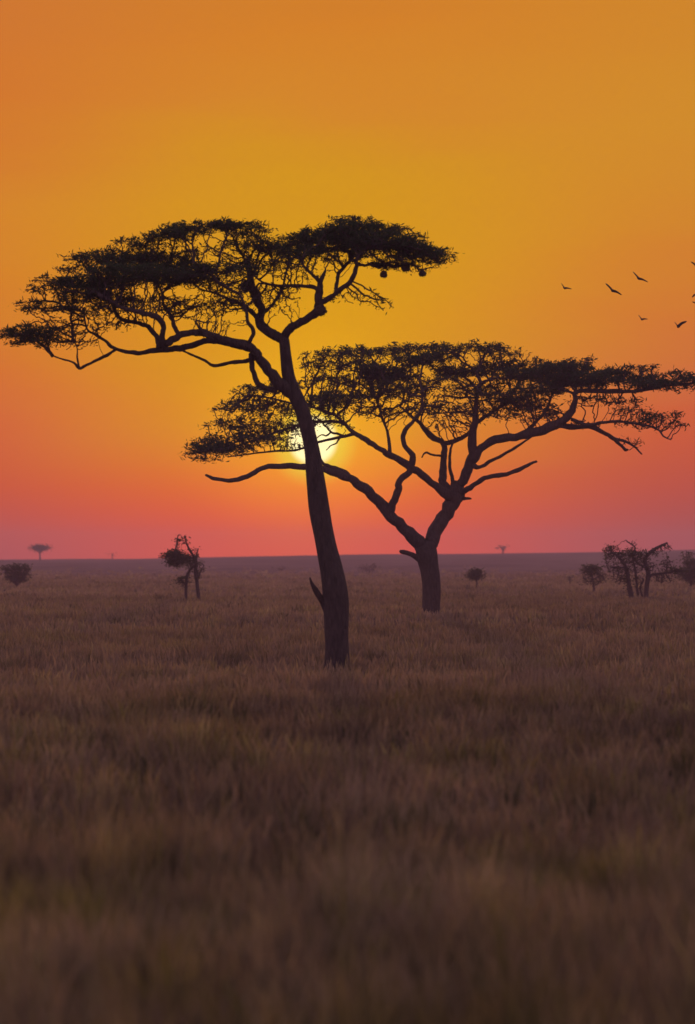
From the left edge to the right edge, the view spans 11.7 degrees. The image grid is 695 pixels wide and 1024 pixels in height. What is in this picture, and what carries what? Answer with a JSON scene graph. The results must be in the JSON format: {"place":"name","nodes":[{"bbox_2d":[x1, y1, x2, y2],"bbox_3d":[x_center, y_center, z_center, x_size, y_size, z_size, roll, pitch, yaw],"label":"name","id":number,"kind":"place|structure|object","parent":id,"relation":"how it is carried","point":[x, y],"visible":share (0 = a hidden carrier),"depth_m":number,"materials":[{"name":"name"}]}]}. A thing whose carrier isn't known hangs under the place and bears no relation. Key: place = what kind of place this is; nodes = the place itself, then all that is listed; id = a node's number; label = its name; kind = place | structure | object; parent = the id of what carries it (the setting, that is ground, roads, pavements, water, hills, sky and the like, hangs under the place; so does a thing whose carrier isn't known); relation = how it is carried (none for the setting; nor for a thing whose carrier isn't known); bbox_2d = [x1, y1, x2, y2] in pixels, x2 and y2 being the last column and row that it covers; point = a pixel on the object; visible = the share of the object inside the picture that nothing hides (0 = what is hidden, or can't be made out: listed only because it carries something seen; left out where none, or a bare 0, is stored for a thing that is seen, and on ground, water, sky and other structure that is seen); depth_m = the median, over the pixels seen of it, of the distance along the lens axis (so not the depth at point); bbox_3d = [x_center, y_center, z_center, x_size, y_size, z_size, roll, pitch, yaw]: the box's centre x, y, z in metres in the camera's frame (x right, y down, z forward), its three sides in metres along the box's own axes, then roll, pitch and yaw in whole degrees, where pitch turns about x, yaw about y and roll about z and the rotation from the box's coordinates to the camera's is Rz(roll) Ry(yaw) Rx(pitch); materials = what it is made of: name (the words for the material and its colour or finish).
{"place":"outdoors","nodes":[
{"label":"outdoors","id":0,"kind":"place"},
{"bbox_2d":[0,550,694,1023],"bbox_3d":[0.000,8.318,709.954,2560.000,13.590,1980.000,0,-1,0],"label":"ground","id":1,"kind":"structure","parent":0,"point":[506,562],"depth_m":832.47,"materials":[{"name":"brown plant"}]},
{"bbox_2d":[0,563,37,586],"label":"shrub","id":2,"kind":"object","parent":1,"relation":"on","point":[19,577],"visible":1,"depth_m":299.75,"materials":[{"name":"brown plant"}]},
{"bbox_2d":[28,544,52,559],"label":"umbrella tree","id":3,"kind":"object","parent":1,"relation":"on","point":[39,548],"visible":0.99,"depth_m":1079.16,"materials":[{"name":"brown plant"}]},
{"bbox_2d":[158,534,209,598],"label":"snag tree","id":4,"kind":"object","parent":1,"relation":"on","point":[176,556],"visible":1,"depth_m":198.89,"materials":[{"name":"black plant"}]},
{"bbox_2d":[0,214,464,670],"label":"umbrella acacia","id":5,"kind":"object","parent":1,"relation":"on","point":[158,269],"visible":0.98,"depth_m":77.70,"materials":[{"name":"black plant"}]},
{"bbox_2d":[243,280,252,293],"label":"bird nest","id":6,"kind":"object","parent":5,"relation":"on","point":[250,287],"visible":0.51,"depth_m":78.69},
{"bbox_2d":[311,304,326,317],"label":"bird nest","id":7,"kind":"object","parent":5,"relation":"on","point":[320,310],"visible":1,"depth_m":77.28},
{"bbox_2d":[380,268,386,277],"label":"bird nest","id":8,"kind":"object","parent":5,"relation":"hanging from","point":[383,273],"visible":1,"depth_m":77.05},
{"bbox_2d":[401,257,409,272],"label":"bird nest","id":9,"kind":"object","parent":5,"relation":"hanging from","point":[404,269],"visible":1,"depth_m":77.22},
{"bbox_2d":[418,263,426,276],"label":"bird nest","id":10,"kind":"object","parent":5,"relation":"hanging from","point":[422,272],"visible":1,"depth_m":77.14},
{"bbox_2d":[355,563,380,573],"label":"shrub","id":11,"kind":"object","parent":1,"relation":"on","point":[365,568],"visible":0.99,"depth_m":619.84,"materials":[{"name":"brown plant"}]},
{"bbox_2d":[181,338,694,613],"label":"umbrella acacia","id":12,"kind":"object","parent":1,"relation":"on","point":[547,378],"visible":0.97,"depth_m":147.21,"materials":[{"name":"black plant"}]},
{"bbox_2d":[462,567,486,588],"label":"bushy tree","id":13,"kind":"object","parent":1,"relation":"on","point":[475,574],"visible":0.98,"depth_m":281.77,"materials":[{"name":"brown plant"}]},
{"bbox_2d":[495,544,509,553],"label":"umbrella tree","id":14,"kind":"object","parent":1,"relation":"on","point":[502,548],"visible":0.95,"depth_m":1149.74,"materials":[{"name":"brown plant"}]},
{"bbox_2d":[564,574,575,583],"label":"shrub","id":15,"kind":"object","parent":1,"relation":"on","point":[569,577],"visible":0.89,"depth_m":329.94,"materials":[{"name":"brown plant"}]},
{"bbox_2d":[577,563,612,591],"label":"bushy tree","id":16,"kind":"object","parent":1,"relation":"on","point":[591,568],"visible":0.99,"depth_m":256.86,"materials":[{"name":"brown plant"}]},
{"bbox_2d":[601,540,687,597],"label":"thorn tree","id":17,"kind":"object","parent":1,"relation":"on","point":[622,568],"visible":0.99,"depth_m":207.90,"materials":[{"name":"black plant"}]},
{"bbox_2d":[674,551,694,585],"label":"bushy tree","id":18,"kind":"object","parent":1,"relation":"on","point":[688,577],"visible":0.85,"depth_m":291.79,"materials":[{"name":"brown plant"}]},
{"bbox_2d":[0,0,694,559],"label":"sky","id":19,"kind":"structure","parent":0,"point":[548,144],"materials":[{"name":"orange"}]},
{"bbox_2d":[606,284,621,294],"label":"bird","id":20,"kind":"object","parent":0,"point":[613,290],"visible":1,"depth_m":146.06},
{"bbox_2d":[633,272,647,281],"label":"bird","id":21,"kind":"object","parent":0,"point":[638,278],"visible":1,"depth_m":150.08}
]}

